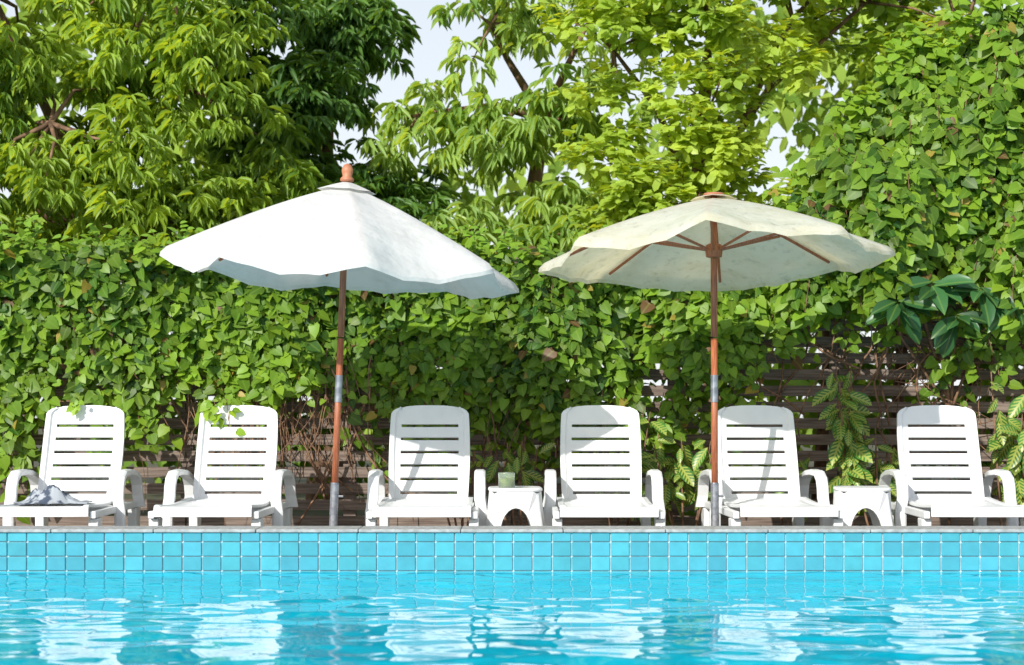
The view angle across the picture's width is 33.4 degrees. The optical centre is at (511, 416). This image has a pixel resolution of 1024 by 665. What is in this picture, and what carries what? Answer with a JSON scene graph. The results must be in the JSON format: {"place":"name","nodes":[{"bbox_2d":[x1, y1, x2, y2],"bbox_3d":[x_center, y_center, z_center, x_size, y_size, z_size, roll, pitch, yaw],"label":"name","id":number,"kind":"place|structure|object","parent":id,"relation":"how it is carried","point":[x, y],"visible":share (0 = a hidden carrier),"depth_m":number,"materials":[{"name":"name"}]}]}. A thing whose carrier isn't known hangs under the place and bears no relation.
{"place":"outdoors","nodes":[
{"label":"outdoors","id":0,"kind":"place"},
{"bbox_2d":[0,429,958,526],"bbox_3d":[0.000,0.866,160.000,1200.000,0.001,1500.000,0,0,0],"label":"ground","id":1,"kind":"structure","parent":0,"point":[294,512],"depth_m":23.08,"materials":[{"name":"soil"}]},
{"bbox_2d":[0,0,334,479],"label":"mango tree","id":2,"kind":"object","parent":1,"relation":"on","point":[83,180],"visible":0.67,"depth_m":14.70,"materials":[{"name":"green plant"}]},
{"bbox_2d":[146,0,484,498],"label":"mango tree","id":3,"kind":"object","parent":1,"relation":"on","point":[315,75],"visible":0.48,"depth_m":16.61,"materials":[{"name":"green plant"}]},
{"bbox_2d":[0,215,1023,525],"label":"ivy hedge","id":4,"kind":"object","parent":1,"relation":"on","point":[220,327],"visible":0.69,"depth_m":12.25,"materials":[{"name":"green plant"}]},
{"bbox_2d":[0,257,1023,525],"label":"slatted fence","id":5,"kind":"object","parent":1,"relation":"on","point":[352,505],"visible":0.27,"depth_m":12.56,"materials":[{"name":"brown wood"}]},
{"bbox_2d":[0,0,1023,482],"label":"distant trees","id":6,"kind":"object","parent":1,"relation":"on","point":[786,104],"visible":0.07,"depth_m":20.68,"materials":[{"name":"green plant"}]},
{"bbox_2d":[0,236,1023,515],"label":"understory shrubs","id":7,"kind":"object","parent":1,"relation":"on","point":[772,398],"visible":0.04,"depth_m":13.79,"materials":[{"name":"green plant"}]},
{"bbox_2d":[347,0,687,482],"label":"lance leaf tree","id":8,"kind":"object","parent":1,"relation":"on","point":[529,140],"visible":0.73,"depth_m":16.15,"materials":[{"name":"green plant"}]},
{"bbox_2d":[133,0,1023,525],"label":"climbing vine","id":9,"kind":"object","parent":1,"relation":"on","point":[917,160],"visible":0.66,"depth_m":12.16,"materials":[{"name":"green plant"}]},
{"bbox_2d":[527,0,965,450],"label":"broad leaf tree","id":10,"kind":"object","parent":1,"relation":"on","point":[706,146],"visible":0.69,"depth_m":14.83,"materials":[{"name":"green plant"}]},
{"bbox_2d":[805,0,1023,466],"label":"broad leaf tree","id":11,"kind":"object","parent":1,"relation":"on","point":[894,18],"visible":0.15,"depth_m":15.70,"materials":[{"name":"green plant"}]},
{"bbox_2d":[865,271,1023,525],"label":"frangipani plant","id":12,"kind":"object","parent":1,"relation":"on","point":[944,333],"visible":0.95,"depth_m":11.86,"materials":[{"name":"green plant"}]},
{"bbox_2d":[0,532,1023,572],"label":"pool wall","id":13,"kind":"structure","parent":0,"point":[513,556],"depth_m":10.01,"materials":[{"name":"blue tile"}]},
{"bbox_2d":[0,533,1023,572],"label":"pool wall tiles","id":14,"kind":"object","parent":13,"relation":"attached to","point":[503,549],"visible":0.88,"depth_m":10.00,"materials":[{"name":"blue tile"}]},
{"bbox_2d":[0,526,1023,532],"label":"pool coping","id":15,"kind":"object","parent":13,"relation":"on","point":[511,529],"visible":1,"depth_m":9.99,"materials":[{"name":"grey stone"}]},
{"bbox_2d":[0,571,1023,664],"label":"pool water","id":16,"kind":"structure","parent":13,"relation":"in","point":[490,618],"depth_m":7.72,"materials":[{"name":"blue liquid"}]},
{"bbox_2d":[0,0,1023,417],"label":"sky","id":17,"kind":"structure","parent":0,"point":[436,42],"materials":[{"name":"white"}]},
{"label":"pool deck","id":18,"kind":"structure","parent":0,"visible":0},
{"bbox_2d":[0,405,145,525],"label":"sun lounger","id":19,"kind":"object","parent":18,"relation":"on","point":[111,501],"visible":0.88,"depth_m":11.55,"materials":[{"name":"white plastic"}]},
{"bbox_2d":[12,485,91,504],"bbox_3d":[-2.930,0.493,10.876,0.492,0.120,0.399,0,0,-11],"label":"towel","id":20,"kind":"object","parent":19,"relation":"on","point":[50,494],"visible":1,"depth_m":10.77,"materials":[{"name":"white fabric"}]},
{"bbox_2d":[148,405,297,525],"bbox_3d":[-1.873,0.392,11.135,0.796,0.937,1.507,0,0,1],"label":"sun lounger","id":21,"kind":"object","parent":18,"relation":"on","point":[195,504],"visible":0.99,"depth_m":11.51,"materials":[{"name":"white plastic"}]},
{"bbox_2d":[159,164,518,525],"bbox_3d":[-1.059,-0.359,10.720,2.092,2.458,2.097,0,0,10],"label":"patio umbrella","id":22,"kind":"object","parent":18,"relation":"on","point":[344,234],"visible":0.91,"depth_m":10.21,"materials":[{"name":"white fabric"}]},
{"bbox_2d":[365,405,487,525],"bbox_3d":[-0.554,0.392,11.116,0.796,0.937,1.508,0,0,-1],"label":"sun lounger","id":23,"kind":"object","parent":18,"relation":"on","point":[396,503],"visible":0.98,"depth_m":11.50,"materials":[{"name":"white plastic"}]},
{"bbox_2d":[431,446,483,526],"bbox_3d":[-0.396,0.498,12.145,0.383,0.728,0.240,0,0,0],"label":"croton plant","id":24,"kind":"object","parent":18,"relation":"on","point":[479,458],"visible":0.21,"depth_m":12.18,"materials":[{"name":"green plant"}]},
{"bbox_2d":[485,486,544,525],"bbox_3d":[0.020,0.655,10.920,0.432,0.408,0.432,0,0,-2],"label":"side table","id":25,"kind":"object","parent":18,"relation":"on","point":[526,500],"visible":0.69,"depth_m":10.76,"materials":[{"name":"white plastic"}]},
{"bbox_2d":[498,472,514,487],"bbox_3d":[-0.035,0.406,10.860,0.110,0.100,0.110,0,0,0],"label":"candle jar","id":26,"kind":"object","parent":25,"relation":"on","point":[506,479],"visible":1,"depth_m":10.82,"materials":[{"name":"green glass"}]},
{"bbox_2d":[484,432,555,525],"bbox_3d":[0.022,0.484,12.201,0.483,0.755,0.336,0,0,-37],"label":"croton plant","id":27,"kind":"object","parent":18,"relation":"on","point":[528,477],"visible":0.73,"depth_m":12.16,"materials":[{"name":"green plant"}]},
{"bbox_2d":[543,405,665,526],"bbox_3d":[0.597,0.392,11.110,0.796,0.937,1.507,0,0,0],"label":"sun lounger","id":28,"kind":"object","parent":18,"relation":"on","point":[633,503],"visible":0.96,"depth_m":11.49,"materials":[{"name":"white plastic"}]},
{"bbox_2d":[590,408,666,525],"bbox_3d":[0.827,0.401,12.108,0.538,0.922,0.327,0,0,20],"label":"croton plant","id":29,"kind":"object","parent":18,"relation":"on","point":[659,426],"visible":0.24,"depth_m":12.15,"materials":[{"name":"green plant"}]},
{"bbox_2d":[624,451,698,525],"bbox_3d":[1.045,0.542,12.125,0.669,0.641,0.243,0,0,-19],"label":"croton plant","id":30,"kind":"object","parent":18,"relation":"on","point":[668,459],"visible":0.18,"depth_m":12.12,"materials":[{"name":"green plant"}]},
{"bbox_2d":[641,425,742,525],"bbox_3d":[1.228,0.441,12.071,0.830,0.842,0.299,0,0,-6],"label":"croton plant","id":31,"kind":"object","parent":18,"relation":"on","point":[684,479],"visible":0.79,"depth_m":12.08,"materials":[{"name":"green plant"}]},
{"bbox_2d":[538,192,894,525],"bbox_3d":[1.268,-0.274,10.720,2.059,2.269,2.059,0,0,-13],"label":"patio umbrella","id":32,"kind":"object","parent":18,"relation":"on","point":[713,243],"visible":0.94,"depth_m":10.99,"materials":[{"name":"fabric"}]},
{"bbox_2d":[695,405,843,525],"bbox_3d":[1.671,0.392,11.143,0.796,0.937,1.507,0,0,-2],"label":"sun lounger","id":33,"kind":"object","parent":18,"relation":"on","point":[796,504],"visible":0.96,"depth_m":11.54,"materials":[{"name":"white plastic"}]},
{"bbox_2d":[758,435,811,525],"bbox_3d":[1.950,0.440,12.200,0.373,0.844,0.341,0,0,14],"label":"croton plant","id":34,"kind":"object","parent":18,"relation":"on","point":[804,464],"visible":0.21,"depth_m":12.18,"materials":[{"name":"green plant"}]},
{"bbox_2d":[812,363,872,525],"bbox_3d":[2.363,0.240,12.036,0.416,1.241,0.384,0,0,30],"label":"croton plant","id":35,"kind":"object","parent":18,"relation":"on","point":[846,454],"visible":0.88,"depth_m":12.02,"materials":[{"name":"green plant"}]},
{"bbox_2d":[831,486,893,525],"bbox_3d":[2.245,0.655,10.950,0.432,0.408,0.432,0,0,3],"label":"side table","id":36,"kind":"object","parent":18,"relation":"on","point":[851,502],"visible":0.6,"depth_m":10.79,"materials":[{"name":"white plastic"}]},
{"bbox_2d":[862,428,898,525],"bbox_3d":[2.541,0.472,12.096,0.534,0.780,0.274,0,0,0],"label":"croton plant","id":37,"kind":"object","parent":18,"relation":"on","point":[877,469],"visible":0.32,"depth_m":12.11,"materials":[{"name":"green plant"}]},
{"bbox_2d":[879,405,1023,525],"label":"sun lounger","id":38,"kind":"object","parent":18,"relation":"on","point":[979,505],"visible":0.97,"depth_m":11.51,"materials":[{"name":"white plastic"}]},
{"bbox_2d":[986,372,1023,525],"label":"croton plant","id":39,"kind":"object","parent":18,"relation":"on","point":[1002,444],"visible":0.73,"depth_m":11.99,"materials":[{"name":"green plant"}]}
]}

